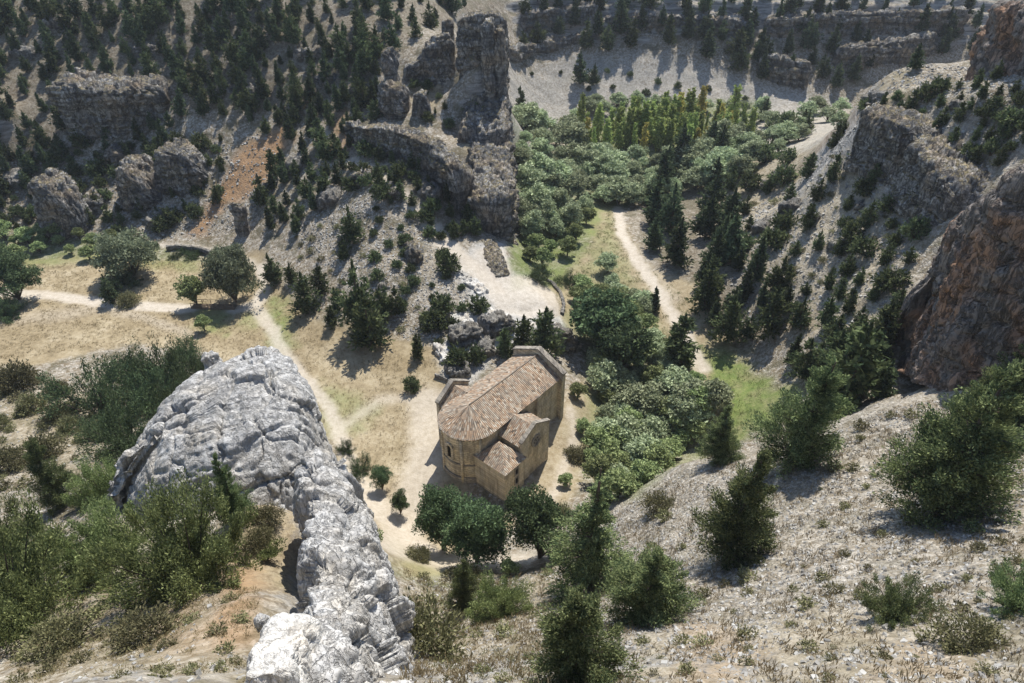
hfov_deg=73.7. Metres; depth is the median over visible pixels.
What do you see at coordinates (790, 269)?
juniper tree
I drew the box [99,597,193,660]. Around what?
shrub
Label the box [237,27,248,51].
juniper tree
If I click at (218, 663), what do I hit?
shrub
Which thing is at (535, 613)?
shrub
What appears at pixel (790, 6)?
pine tree
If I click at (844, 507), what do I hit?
shrub
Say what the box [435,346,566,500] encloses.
stone chapel
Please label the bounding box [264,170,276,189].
pine tree
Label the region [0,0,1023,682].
terrain
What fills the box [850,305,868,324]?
juniper tree
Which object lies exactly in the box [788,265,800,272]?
shrub
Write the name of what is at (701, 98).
poplar tree
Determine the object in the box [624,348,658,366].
riverside tree
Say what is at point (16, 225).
juniper tree
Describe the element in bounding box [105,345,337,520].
rock fin
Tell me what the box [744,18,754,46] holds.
pine tree
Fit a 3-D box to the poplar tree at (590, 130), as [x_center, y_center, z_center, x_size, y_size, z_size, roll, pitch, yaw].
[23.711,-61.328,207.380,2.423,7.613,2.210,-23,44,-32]
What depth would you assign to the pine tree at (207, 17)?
179.44 m
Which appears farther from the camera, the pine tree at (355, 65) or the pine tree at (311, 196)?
the pine tree at (355, 65)
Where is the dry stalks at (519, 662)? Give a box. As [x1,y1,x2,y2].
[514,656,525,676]
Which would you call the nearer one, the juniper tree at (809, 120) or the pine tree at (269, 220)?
the pine tree at (269, 220)
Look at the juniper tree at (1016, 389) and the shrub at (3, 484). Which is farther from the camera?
the shrub at (3, 484)
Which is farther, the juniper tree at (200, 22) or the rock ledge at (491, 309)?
the juniper tree at (200, 22)
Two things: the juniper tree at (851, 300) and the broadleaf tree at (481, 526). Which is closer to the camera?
the broadleaf tree at (481, 526)
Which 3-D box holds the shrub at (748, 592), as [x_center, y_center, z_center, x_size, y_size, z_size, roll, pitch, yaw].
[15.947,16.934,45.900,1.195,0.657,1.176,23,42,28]
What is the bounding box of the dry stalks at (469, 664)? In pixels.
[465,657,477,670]
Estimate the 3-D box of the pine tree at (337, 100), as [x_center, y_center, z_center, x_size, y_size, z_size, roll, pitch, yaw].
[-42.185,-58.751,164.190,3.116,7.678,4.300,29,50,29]
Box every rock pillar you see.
[229,202,250,237]
[377,79,410,119]
[380,46,399,81]
[441,18,454,38]
[480,17,496,101]
[494,24,509,97]
[964,0,1023,80]
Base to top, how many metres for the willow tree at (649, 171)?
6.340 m
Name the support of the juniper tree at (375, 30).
on the terrain at (414, 466)
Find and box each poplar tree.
[576,92,586,121]
[585,117,591,141]
[586,127,592,144]
[590,102,604,137]
[591,126,597,143]
[593,123,599,142]
[599,117,615,143]
[608,107,615,130]
[611,122,614,139]
[612,122,624,150]
[614,107,621,128]
[615,106,626,131]
[619,116,626,147]
[623,126,630,147]
[625,107,637,142]
[626,95,636,121]
[630,122,638,145]
[631,105,643,139]
[634,95,641,121]
[638,104,651,136]
[639,100,650,138]
[639,122,650,148]
[647,117,654,145]
[649,101,656,131]
[650,99,657,121]
[652,116,666,149]
[653,104,666,131]
[653,117,664,150]
[660,90,669,108]
[663,97,669,121]
[663,118,675,147]
[665,94,681,131]
[665,103,677,140]
[675,111,687,144]
[676,92,683,130]
[677,92,685,115]
[677,113,687,145]
[681,87,698,116]
[686,112,693,136]
[687,122,693,141]
[692,111,698,137]
[693,105,699,126]
[693,127,701,143]
[697,85,711,116]
[697,110,705,127]
[698,118,704,139]
[703,112,709,131]
[711,98,722,121]
[714,113,722,123]
[718,102,725,118]
[724,112,733,125]
[725,83,743,119]
[733,109,738,123]
[739,102,747,124]
[746,107,758,132]
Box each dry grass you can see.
[3,580,260,682]
[393,568,636,682]
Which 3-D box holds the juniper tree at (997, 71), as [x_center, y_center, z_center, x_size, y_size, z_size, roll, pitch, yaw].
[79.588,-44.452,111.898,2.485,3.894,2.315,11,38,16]
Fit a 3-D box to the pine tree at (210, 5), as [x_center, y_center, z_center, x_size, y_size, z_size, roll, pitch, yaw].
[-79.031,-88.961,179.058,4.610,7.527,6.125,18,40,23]
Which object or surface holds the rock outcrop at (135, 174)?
on the terrain at (414, 466)
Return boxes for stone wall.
[166,244,210,255]
[434,373,449,381]
[546,279,565,314]
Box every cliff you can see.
[27,167,93,239]
[45,67,170,140]
[342,119,474,216]
[403,32,455,86]
[455,10,509,99]
[457,94,515,156]
[467,139,519,245]
[508,30,586,67]
[520,0,598,34]
[603,9,745,37]
[756,53,811,90]
[763,5,968,38]
[832,31,936,68]
[843,101,989,233]
[893,164,1023,391]
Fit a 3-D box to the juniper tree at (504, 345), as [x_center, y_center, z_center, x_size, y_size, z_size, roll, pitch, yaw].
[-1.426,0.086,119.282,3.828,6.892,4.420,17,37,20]
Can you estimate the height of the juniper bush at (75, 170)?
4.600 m
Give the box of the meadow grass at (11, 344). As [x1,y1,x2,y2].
[0,261,438,495]
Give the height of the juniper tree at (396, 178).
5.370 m
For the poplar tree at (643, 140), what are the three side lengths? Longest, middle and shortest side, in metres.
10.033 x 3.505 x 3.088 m
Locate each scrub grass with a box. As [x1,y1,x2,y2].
[3,395,210,680]
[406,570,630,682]
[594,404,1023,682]
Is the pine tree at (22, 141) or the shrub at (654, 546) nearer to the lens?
the shrub at (654, 546)
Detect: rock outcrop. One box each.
[1,167,24,189]
[8,43,40,62]
[41,14,61,30]
[83,189,108,214]
[100,142,131,170]
[113,153,164,213]
[132,41,158,57]
[145,207,164,227]
[153,136,208,199]
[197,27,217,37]
[208,81,232,98]
[246,83,258,94]
[250,182,270,197]
[285,150,307,175]
[293,46,320,61]
[313,185,342,212]
[314,71,336,86]
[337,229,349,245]
[350,166,371,189]
[375,282,388,295]
[386,180,404,204]
[403,239,423,264]
[417,177,441,201]
[751,217,771,235]
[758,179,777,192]
[777,197,801,218]
[826,238,842,256]
[852,199,864,213]
[859,88,892,104]
[945,99,965,113]
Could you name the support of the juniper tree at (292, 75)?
on the terrain at (414, 466)
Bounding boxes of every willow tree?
[88,225,161,278]
[197,242,265,301]
[203,244,241,267]
[512,101,543,127]
[512,147,532,164]
[515,139,531,152]
[516,162,549,188]
[517,196,533,216]
[517,211,526,228]
[518,209,547,235]
[519,130,533,143]
[521,182,556,207]
[522,108,556,133]
[527,149,537,166]
[527,152,559,176]
[529,136,553,153]
[529,203,548,222]
[530,127,556,142]
[530,192,553,214]
[539,166,567,187]
[541,182,555,196]
[544,150,553,159]
[544,210,559,224]
[547,216,566,237]
[548,123,558,144]
[552,145,567,158]
[552,160,573,189]
[552,186,574,209]
[553,119,589,146]
[554,113,579,122]
[556,199,583,226]
[557,157,579,170]
[558,170,587,197]
[559,141,586,161]
[568,108,577,121]
[571,145,602,166]
[574,169,591,191]
[574,191,589,200]
[574,327,596,343]
[576,161,596,175]
[576,195,594,208]
[578,136,590,145]
[581,96,596,111]
[585,173,607,193]
[585,346,603,366]
[585,416,623,448]
[586,142,594,148]
[586,358,629,392]
[589,152,616,174]
[590,93,604,101]
[590,184,615,203]
[591,143,609,156]
[592,251,618,271]
[594,402,614,418]
[595,99,614,112]
[598,158,629,176]
[599,141,616,149]
[603,272,620,286]
[604,149,631,163]
[604,461,629,474]
[605,174,636,204]
[606,174,616,181]
[608,382,658,417]
[609,91,627,106]
[609,282,629,296]
[611,400,635,413]
[614,411,649,441]
[615,367,641,389]
[619,424,638,450]
[620,171,630,177]
[622,440,640,455]
[623,382,643,401]
[624,160,643,176]
[624,182,646,203]
[624,432,672,460]
[626,287,638,298]
[627,144,649,160]
[627,173,648,186]
[628,89,644,103]
[628,365,646,380]
[629,289,652,307]
[637,296,655,314]
[637,380,670,415]
[638,156,649,171]
[641,94,661,106]
[642,166,656,179]
[642,412,673,438]
[643,172,670,191]
[643,326,665,342]
[645,340,669,364]
[646,153,661,167]
[652,363,695,393]
[652,429,668,439]
[654,353,680,367]
[656,145,676,168]
[663,392,700,426]
[667,177,683,193]
[669,377,706,418]
[671,145,703,170]
[674,168,691,183]
[679,166,708,189]
[684,400,717,422]
[689,156,706,170]
[694,136,715,158]
[695,97,715,108]
[699,142,730,158]
[699,152,730,181]
[701,118,744,138]
[701,377,734,409]
[704,145,743,162]
[724,98,742,110]
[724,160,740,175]
[728,154,758,177]
[729,137,736,147]
[731,121,750,132]
[733,138,763,161]
[736,131,766,146]
[741,100,752,109]
[747,108,763,118]
[752,95,771,109]
[754,130,768,142]
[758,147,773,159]
[759,110,779,122]
[761,124,779,141]
[770,120,799,139]
[771,137,786,150]
[791,122,811,139]
[795,115,806,122]
[796,99,818,116]
[808,95,829,110]
[814,106,838,121]
[827,110,849,126]
[831,97,852,111]
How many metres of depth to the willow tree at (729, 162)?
176.68 m
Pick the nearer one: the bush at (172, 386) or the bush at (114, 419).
the bush at (114, 419)
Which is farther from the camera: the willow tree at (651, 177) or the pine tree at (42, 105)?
the willow tree at (651, 177)
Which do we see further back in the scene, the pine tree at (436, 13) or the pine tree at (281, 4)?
the pine tree at (436, 13)
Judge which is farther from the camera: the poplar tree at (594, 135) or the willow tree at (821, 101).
the willow tree at (821, 101)
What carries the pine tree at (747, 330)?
on the terrain at (414, 466)
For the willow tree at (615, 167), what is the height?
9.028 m
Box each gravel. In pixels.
[0,398,244,682]
[1,130,279,241]
[293,184,472,344]
[469,363,570,542]
[594,398,1023,682]
[728,101,912,329]
[851,64,1023,166]
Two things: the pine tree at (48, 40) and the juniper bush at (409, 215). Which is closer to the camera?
the juniper bush at (409, 215)
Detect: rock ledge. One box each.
[432,342,455,363]
[444,359,471,378]
[447,321,482,349]
[450,311,473,323]
[464,278,488,295]
[469,335,498,359]
[477,309,515,338]
[484,307,508,314]
[520,318,536,332]
[551,322,579,351]
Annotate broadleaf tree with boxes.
[0,241,44,299]
[369,464,393,489]
[389,488,409,513]
[411,482,467,550]
[440,491,513,573]
[503,482,578,562]
[569,287,640,350]
[593,320,657,367]
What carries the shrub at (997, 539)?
on the terrain at (414, 466)
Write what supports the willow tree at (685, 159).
on the terrain at (414, 466)
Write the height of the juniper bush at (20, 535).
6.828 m
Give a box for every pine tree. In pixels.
[0,22,5,35]
[0,81,8,94]
[0,99,14,121]
[0,154,10,173]
[0,178,13,196]
[1,142,16,161]
[3,89,16,107]
[5,26,22,50]
[5,30,8,42]
[11,10,28,36]
[14,125,30,147]
[15,144,40,173]
[17,8,32,25]
[17,75,29,93]
[17,168,30,190]
[18,54,33,72]
[19,110,32,127]
[21,0,32,10]
[28,0,44,19]
[29,122,52,149]
[33,39,42,52]
[33,118,42,134]
[34,92,48,112]
[35,141,48,162]
[37,18,55,40]
[37,61,51,81]
[41,27,61,61]
[43,43,61,73]
[47,105,66,131]
[52,132,69,156]
[55,1,79,34]
[59,0,89,19]
[61,33,67,47]
[62,28,88,61]
[65,53,74,72]
[84,24,101,49]
[86,0,99,14]
[95,37,109,57]
[97,41,114,72]
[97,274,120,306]
[100,126,109,138]
[100,134,109,150]
[108,29,114,41]
[118,0,134,14]
[120,5,136,38]
[121,140,130,155]
[126,47,135,64]
[127,61,134,75]
[131,117,142,140]
[132,12,150,47]
[138,133,150,150]
[140,40,152,58]
[143,0,154,8]
[146,111,156,129]
[155,30,168,54]
[155,118,168,140]
[155,132,163,146]
[161,35,175,63]
[163,111,174,126]
[167,50,186,79]
[170,86,190,117]
[174,0,186,16]
[174,9,189,35]
[176,50,186,71]
[190,23,202,44]
[193,2,197,13]
[194,87,210,115]
[195,46,205,64]
[201,19,220,53]
[202,0,222,16]
[202,7,211,21]
[206,75,221,103]
[211,11,230,41]
[221,0,236,15]
[221,8,230,28]
[233,0,250,19]
[233,4,252,31]
[234,64,247,92]
[245,33,262,60]
[245,103,254,121]
[249,22,260,37]
[250,53,260,76]
[252,23,268,50]
[254,68,271,99]
[263,4,281,34]
[263,97,272,110]
[263,204,277,229]
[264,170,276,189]
[269,0,285,23]
[270,23,284,43]
[272,0,283,9]
[273,59,285,84]
[273,159,288,182]
[275,83,286,100]
[276,145,285,163]
[277,55,282,64]
[278,202,289,221]
[280,101,285,113]
[281,110,296,139]
[281,188,290,205]
[287,0,302,12]
[289,0,303,21]
[292,172,303,188]
[297,130,307,151]
[299,145,312,164]
[302,36,306,47]
[303,74,316,101]
[304,1,315,22]
[304,72,315,87]
[304,101,321,126]
[304,122,310,137]
[305,45,315,65]
[307,184,316,210]
[312,89,325,112]
[317,24,327,46]
[317,49,333,82]
[323,80,331,93]
[327,11,334,23]
[329,162,342,185]
[330,44,349,71]
[331,83,345,110]
[336,115,345,132]
[339,60,348,79]
[339,77,350,97]
[340,20,349,35]
[348,60,363,82]
[350,94,360,114]
[351,20,361,48]
[352,67,361,84]
[366,78,377,103]
[368,55,381,75]
[372,76,379,93]
[375,0,396,21]
[380,25,387,40]
[383,20,402,48]
[396,0,407,8]
[406,2,416,22]
[433,6,438,19]
[442,0,464,16]
[514,85,525,111]
[539,0,548,10]
[539,468,637,607]
[552,14,564,35]
[553,0,562,6]
[568,0,580,26]
[571,51,588,83]
[586,62,599,85]
[592,7,606,35]
[593,0,607,11]
[610,0,632,34]
[614,0,635,10]
[638,0,647,31]
[641,176,667,226]
[641,215,665,250]
[642,169,665,205]
[650,286,660,314]
[654,149,676,194]
[655,181,686,237]
[656,143,674,170]
[658,5,667,24]
[659,217,693,267]
[665,122,696,171]
[677,0,688,9]
[680,7,695,39]
[684,193,721,240]
[694,11,716,38]
[694,247,713,282]
[695,170,727,215]
[698,227,729,265]
[699,24,718,62]
[703,121,719,138]
[703,299,724,326]
[704,124,732,158]
[705,212,730,246]
[707,156,723,188]
[710,187,744,229]
[715,0,727,15]
[719,213,748,262]
[719,286,746,313]
[727,246,746,271]
[735,264,755,300]
[736,0,753,21]
[739,314,760,340]
[742,235,769,280]
[743,18,753,40]
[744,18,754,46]
[752,6,759,26]
[753,27,766,47]
[756,48,769,79]
[756,278,768,311]
[757,34,776,61]
[776,0,785,17]
[781,283,794,315]
[782,27,795,54]
[783,0,800,13]
[783,53,795,76]
[783,333,802,368]
[795,18,824,49]
[796,0,804,6]
[796,5,813,32]
[807,45,818,64]
[811,0,825,12]
[815,53,834,78]
[823,1,831,25]
[825,24,842,54]
[830,60,845,89]
[834,0,851,10]
[836,15,843,29]
[845,53,862,80]
[850,21,862,40]
[858,0,868,8]
[862,28,871,41]
[863,50,876,66]
[868,358,900,399]
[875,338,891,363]
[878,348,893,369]
[881,0,889,9]
[906,42,926,69]
[908,0,921,6]
[915,1,932,30]
[936,26,953,54]
[938,10,960,41]
[942,6,953,29]
[962,0,976,15]
[967,28,980,49]
[970,3,984,28]
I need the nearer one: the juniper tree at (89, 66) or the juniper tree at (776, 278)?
the juniper tree at (776, 278)
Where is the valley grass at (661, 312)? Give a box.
[550,211,787,435]
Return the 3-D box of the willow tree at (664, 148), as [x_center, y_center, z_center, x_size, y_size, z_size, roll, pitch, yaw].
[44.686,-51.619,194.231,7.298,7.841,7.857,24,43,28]
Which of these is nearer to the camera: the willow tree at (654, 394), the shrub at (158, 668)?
the shrub at (158, 668)
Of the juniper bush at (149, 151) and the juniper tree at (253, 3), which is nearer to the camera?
the juniper bush at (149, 151)
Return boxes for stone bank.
[480,238,509,276]
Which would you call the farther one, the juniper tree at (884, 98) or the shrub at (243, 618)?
the juniper tree at (884, 98)
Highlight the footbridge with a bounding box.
[189,299,237,309]
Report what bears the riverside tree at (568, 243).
on the terrain at (414, 466)
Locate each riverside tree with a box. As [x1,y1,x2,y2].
[0,218,12,238]
[5,243,27,256]
[8,235,17,243]
[13,225,35,243]
[28,222,46,234]
[28,240,48,252]
[33,233,47,241]
[46,222,62,232]
[50,234,65,244]
[63,243,75,252]
[70,227,83,239]
[77,245,94,259]
[81,232,100,245]
[104,229,116,239]
[173,274,206,304]
[193,313,211,331]
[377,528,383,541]
[500,558,520,576]
[522,233,544,247]
[522,245,537,260]
[532,246,554,263]
[543,238,557,252]
[557,235,577,255]
[557,472,572,486]
[565,223,585,239]
[568,286,580,301]
[569,381,588,397]
[573,272,584,280]
[573,283,599,305]
[575,274,594,287]
[576,417,589,432]
[580,453,617,479]
[581,425,616,450]
[582,207,596,223]
[582,447,600,464]
[587,489,612,503]
[589,349,619,367]
[595,282,609,290]
[595,435,629,463]
[597,387,615,402]
[601,286,629,299]
[601,467,642,501]
[603,425,627,444]
[614,406,644,430]
[617,453,633,469]
[623,299,644,316]
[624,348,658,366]
[628,472,641,486]
[629,458,663,484]
[638,364,665,383]
[640,313,658,328]
[642,440,675,471]
[643,410,659,419]
[648,380,669,394]
[654,396,670,419]
[657,438,681,459]
[666,434,685,454]
[667,410,688,430]
[670,428,693,446]
[682,418,710,438]
[685,383,715,410]
[690,369,707,380]
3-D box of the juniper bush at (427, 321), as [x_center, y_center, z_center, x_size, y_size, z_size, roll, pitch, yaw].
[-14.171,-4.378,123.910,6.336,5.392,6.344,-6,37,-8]
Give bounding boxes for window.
[445,442,454,459]
[514,466,518,476]
[514,475,518,485]
[531,434,540,446]
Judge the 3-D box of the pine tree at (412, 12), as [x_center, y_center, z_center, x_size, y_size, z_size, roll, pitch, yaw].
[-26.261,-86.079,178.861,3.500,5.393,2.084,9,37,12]
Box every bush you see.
[0,211,12,221]
[0,293,28,324]
[0,356,42,394]
[0,367,21,394]
[0,412,13,433]
[0,442,30,475]
[0,485,42,558]
[0,486,126,653]
[0,511,78,571]
[6,203,26,215]
[10,194,18,200]
[11,389,49,417]
[19,429,70,462]
[23,203,35,217]
[24,152,38,168]
[30,354,153,428]
[38,378,73,401]
[41,493,152,592]
[44,405,71,424]
[45,146,65,163]
[54,411,83,436]
[59,453,116,517]
[63,159,84,177]
[64,155,74,163]
[65,393,160,464]
[67,131,94,148]
[72,177,89,192]
[72,404,133,443]
[74,148,84,155]
[75,467,287,629]
[80,158,108,178]
[80,419,96,442]
[90,175,108,187]
[91,150,100,157]
[94,152,112,173]
[95,187,112,199]
[98,336,186,400]
[98,441,135,471]
[104,266,143,292]
[104,357,180,418]
[105,164,118,179]
[110,222,126,232]
[113,289,141,309]
[115,418,146,453]
[120,330,203,402]
[124,141,135,149]
[141,142,157,160]
[146,371,184,420]
[148,213,172,232]
[156,205,184,225]
[161,330,205,367]
[166,251,181,260]
[168,130,185,142]
[177,247,188,256]
[181,250,199,261]
[185,201,203,219]
[187,350,212,371]
[188,131,211,150]
[188,185,205,196]
[194,249,202,255]
[203,153,212,166]
[209,143,221,153]
[210,183,224,193]
[212,155,225,166]
[335,437,357,459]
[339,176,357,191]
[345,161,357,171]
[346,449,373,479]
[352,139,375,158]
[352,160,372,173]
[356,172,373,186]
[366,249,383,263]
[369,180,391,201]
[369,228,378,237]
[369,268,386,281]
[372,205,380,210]
[374,215,384,222]
[379,165,388,171]
[383,238,393,247]
[389,258,403,268]
[390,160,408,173]
[395,233,413,245]
[397,223,404,230]
[397,246,406,256]
[399,285,412,294]
[402,374,422,394]
[403,263,417,272]
[404,543,430,564]
[405,209,415,218]
[406,169,421,179]
[406,274,421,286]
[408,78,420,88]
[414,206,435,222]
[418,305,449,332]
[420,78,432,90]
[420,111,434,121]
[421,196,441,213]
[421,225,437,237]
[428,281,435,287]
[428,291,459,314]
[433,337,445,344]
[434,247,461,275]
[435,93,442,98]
[435,245,450,258]
[436,230,446,239]
[439,272,450,279]
[440,342,474,367]
[443,117,455,128]
[444,223,451,231]
[446,315,459,326]
[450,559,480,579]
[455,301,467,311]
[457,283,465,289]
[464,567,536,625]
[465,294,490,315]
[465,342,487,366]
[521,260,554,286]
[552,268,577,288]
[558,499,573,524]
[562,443,584,464]
[626,70,633,75]
[641,87,650,95]
[654,77,662,83]
[673,81,681,88]
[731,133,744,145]
[736,169,764,192]
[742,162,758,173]
[743,231,756,249]
[753,224,791,250]
[754,141,781,163]
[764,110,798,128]
[765,162,797,188]
[768,209,800,230]
[773,145,800,165]
[835,214,854,227]
[839,219,866,242]
[845,233,882,257]
[852,176,878,196]
[854,569,949,631]
[856,95,871,110]
[869,264,913,293]
[871,193,898,214]
[883,217,901,228]
[890,89,905,101]
[896,215,931,242]
[914,80,938,102]
[917,107,926,113]
[928,75,952,93]
[960,140,982,156]
[971,102,993,116]
[974,557,1023,620]
[981,136,1004,155]
[985,94,1007,109]
[988,108,1002,119]
[993,104,1023,128]
[994,121,1015,139]
[1003,139,1019,150]
[1009,88,1023,107]
[1015,116,1023,130]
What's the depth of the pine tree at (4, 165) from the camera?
164.18 m
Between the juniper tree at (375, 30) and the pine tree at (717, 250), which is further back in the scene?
the juniper tree at (375, 30)
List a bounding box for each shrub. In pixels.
[0,389,11,398]
[0,434,6,443]
[0,472,7,480]
[0,478,15,490]
[2,390,27,403]
[3,425,17,433]
[4,669,28,682]
[8,409,28,418]
[8,650,29,663]
[11,603,99,666]
[12,474,37,490]
[30,662,58,677]
[33,414,57,425]
[33,421,50,432]
[40,651,67,667]
[54,432,65,441]
[60,400,83,415]
[66,649,93,668]
[70,434,83,444]
[81,602,111,623]
[85,411,97,421]
[88,622,115,642]
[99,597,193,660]
[101,624,128,645]
[110,669,130,678]
[147,660,177,677]
[154,636,178,652]
[166,611,181,622]
[178,660,202,675]
[182,610,199,626]
[203,621,227,637]
[208,658,227,672]
[211,637,236,655]
[218,590,241,603]
[228,654,242,664]
[230,609,251,623]
[234,522,276,559]
[249,498,286,531]
[306,234,315,240]
[306,246,314,254]
[315,254,324,261]
[332,223,340,229]
[337,277,344,284]
[397,325,405,331]
[397,582,470,661]
[416,571,430,580]
[428,641,458,655]
[439,673,453,681]
[440,566,455,578]
[447,652,461,663]
[467,627,484,638]
[471,572,490,592]
[474,661,494,673]
[492,668,512,682]
[493,619,517,639]
[527,609,539,618]
[538,567,554,576]
[628,662,640,669]
[634,633,653,645]
[637,486,676,523]
[638,538,666,554]
[647,668,658,676]
[654,507,672,522]
[672,631,691,645]
[675,660,697,676]
[676,541,686,550]
[690,630,714,648]
[693,586,710,598]
[710,652,725,661]
[718,577,731,587]
[735,564,760,585]
[736,623,758,642]
[737,654,755,665]
[740,586,755,597]
[742,643,754,652]
[745,550,764,567]
[768,197,778,204]
[784,620,796,627]
[786,583,799,591]
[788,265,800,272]
[794,593,817,610]
[796,638,823,652]
[807,272,815,279]
[814,519,830,528]
[814,568,831,582]
[816,256,828,262]
[821,670,837,682]
[822,580,846,597]
[822,651,838,661]
[824,460,844,473]
[826,191,835,196]
[837,548,851,556]
[839,500,851,510]
[843,460,864,471]
[852,418,869,432]
[852,587,871,599]
[853,434,867,442]
[860,482,869,488]
[869,645,893,659]
[873,528,888,537]
[883,232,893,239]
[885,410,897,419]
[897,508,925,525]
[903,408,920,419]
[908,618,919,625]
[912,624,941,643]
[920,604,1015,656]
[932,579,949,592]
[937,636,962,654]
[951,599,971,612]
[958,572,973,582]
[969,540,987,553]
[971,646,983,653]
[971,658,1002,676]
[972,597,984,602]
[986,560,1012,575]
[990,536,1009,545]
[997,476,1019,489]
[1002,550,1023,564]
[1004,615,1016,620]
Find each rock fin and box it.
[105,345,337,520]
[293,447,419,682]
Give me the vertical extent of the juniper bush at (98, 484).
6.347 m
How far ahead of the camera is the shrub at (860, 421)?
68.81 m
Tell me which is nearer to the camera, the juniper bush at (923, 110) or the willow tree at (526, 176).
the juniper bush at (923, 110)
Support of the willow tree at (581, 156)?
on the terrain at (414, 466)
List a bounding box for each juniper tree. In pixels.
[0,0,17,13]
[0,0,19,26]
[0,47,8,65]
[0,63,7,78]
[0,195,7,208]
[11,219,20,230]
[17,73,29,86]
[19,206,31,224]
[19,437,81,516]
[24,181,32,199]
[39,0,58,20]
[41,156,61,172]
[48,0,58,8]
[79,10,100,39]
[82,204,95,225]
[84,56,95,70]
[89,190,100,201]
[95,2,116,30]
[98,203,113,223]
[105,0,120,18]
[114,203,121,211]
[114,211,127,225]
[118,35,131,53]
[129,0,151,23]
[130,207,142,218]
[135,194,143,209]
[137,2,158,34]
[137,49,161,75]
[148,0,171,23]
[163,0,178,9]
[168,186,175,197]
[173,65,190,95]
[174,37,188,54]
[181,198,186,211]
[185,58,194,77]
[188,70,208,103]
[189,52,213,83]
[194,6,211,32]
[208,48,224,71]
[209,185,223,203]
[211,64,220,82]
[211,452,257,525]
[215,67,229,96]
[216,97,228,115]
[218,162,225,171]
[221,29,243,64]
[226,60,238,85]
[230,87,240,106]
[234,45,255,70]
[234,82,260,114]
[235,27,241,40]
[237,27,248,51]
[244,0,262,9]
[249,173,268,206]
[254,6,264,24]
[257,115,270,134]
[258,253,282,286]
[260,51,268,66]
[264,148,279,178]
[265,193,282,214]
[272,104,283,124]
[280,2,299,35]
[280,16,302,43]
[282,262,298,284]
[283,69,303,97]
[284,79,308,112]
[286,45,292,57]
[286,58,297,71]
[286,271,324,317]
[287,101,302,126]
[288,159,300,179]
[289,212,300,234]
[291,197,305,219]
[296,176,314,198]
[304,160,316,181]
[305,263,331,295]
[306,58,318,75]
[307,117,326,147]
[312,166,333,195]
[313,130,334,161]
[314,17,322,32]
[320,159,331,175]
[321,0,331,12]
[321,36,333,59]
[322,99,336,127]
[323,305,338,329]
[325,131,344,157]
[326,22,344,50]
[327,287,341,313]
[333,258,384,326]
[334,150,346,170]
[335,237,349,261]
[336,204,365,244]
[337,0,348,8]
[338,82,350,102]
[343,36,355,62]
[343,147,348,158]
[345,111,349,120]
[345,133,352,146]
[347,289,394,351]
[349,0,365,25]
[349,75,367,99]
[350,25,370,57]
[351,105,363,121]
[354,80,373,108]
[355,37,376,74]
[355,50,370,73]
[356,11,370,38]
[360,0,376,10]
[365,98,382,119]
[369,24,382,46]
[369,34,384,59]
[369,285,394,318]
[370,160,383,180]
[372,143,386,161]
[373,170,386,185]
[386,169,392,180]
[386,285,407,315]
[387,150,396,163]
[390,165,405,184]
[393,9,403,30]
[393,180,407,200]
[407,16,422,38]
[407,150,415,168]
[408,191,417,205]
[410,333,425,361]
[412,175,422,190]
[415,151,422,170]
[421,1,438,30]
[427,215,435,224]
[440,559,479,615]
[441,99,447,109]
[442,183,453,202]
[444,201,455,218]
[448,219,460,240]
[457,218,468,235]
[460,202,473,223]
[467,213,482,235]
[495,326,510,359]
[505,314,542,357]
[518,0,531,18]
[518,29,528,42]
[523,583,647,682]
[528,20,549,44]
[530,306,566,357]
[578,18,594,51]
[595,541,705,630]
[598,23,617,50]
[621,16,640,46]
[638,0,663,8]
[662,12,677,44]
[662,312,702,370]
[682,0,695,16]
[685,261,726,315]
[686,449,780,572]
[692,405,746,466]
[697,0,714,13]
[702,254,726,295]
[707,294,748,345]
[717,18,728,40]
[723,26,750,56]
[725,164,737,190]
[727,43,752,71]
[739,195,753,214]
[740,351,859,478]
[741,214,754,231]
[749,284,792,342]
[751,40,763,59]
[757,255,796,293]
[759,97,770,121]
[760,174,774,194]
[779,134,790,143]
[779,181,797,201]
[782,337,822,380]
[784,263,794,276]
[785,296,813,332]
[786,240,802,257]
[796,202,819,232]
[797,151,817,178]
[798,282,812,295]
[800,109,815,134]
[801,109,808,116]
[807,176,827,201]
[810,229,826,250]
[812,328,851,367]
[814,296,840,332]
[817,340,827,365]
[818,314,849,345]
[821,319,894,416]
[823,266,836,289]
[824,152,842,183]
[826,122,844,149]
[829,229,851,257]
[830,275,851,300]
[837,251,858,277]
[841,120,848,134]
[841,287,859,316]
[842,194,854,211]
[846,315,865,336]
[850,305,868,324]
[852,265,865,286]
[856,199,880,228]
[865,280,880,302]
[866,162,882,181]
[868,301,902,354]
[869,358,1023,533]
[876,240,897,266]
[877,299,896,314]
[880,92,889,103]
[884,227,904,246]
[889,288,906,308]
[897,99,904,105]
[899,246,919,264]
[903,87,919,108]
[933,105,952,125]
[934,90,946,107]
[948,125,960,142]
[952,100,967,122]
[954,78,963,89]
[955,91,964,99]
[965,343,1023,436]
[966,96,975,109]
[968,144,983,164]
[969,124,982,141]
[970,67,986,89]
[974,79,990,99]
[977,113,987,127]
[982,124,996,140]
[988,58,1004,80]
[989,144,1008,166]
[993,82,1003,96]
[1008,78,1023,92]
[1018,131,1023,143]
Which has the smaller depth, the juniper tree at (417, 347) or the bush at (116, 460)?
the bush at (116, 460)
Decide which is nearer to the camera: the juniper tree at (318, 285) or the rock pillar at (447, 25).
the juniper tree at (318, 285)
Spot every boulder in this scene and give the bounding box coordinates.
[201,350,222,369]
[244,612,323,682]
[253,613,269,632]
[365,680,411,682]
[412,89,430,117]
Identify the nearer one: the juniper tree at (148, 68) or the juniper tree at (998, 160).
the juniper tree at (998, 160)
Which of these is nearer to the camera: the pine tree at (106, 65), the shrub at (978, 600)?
the shrub at (978, 600)

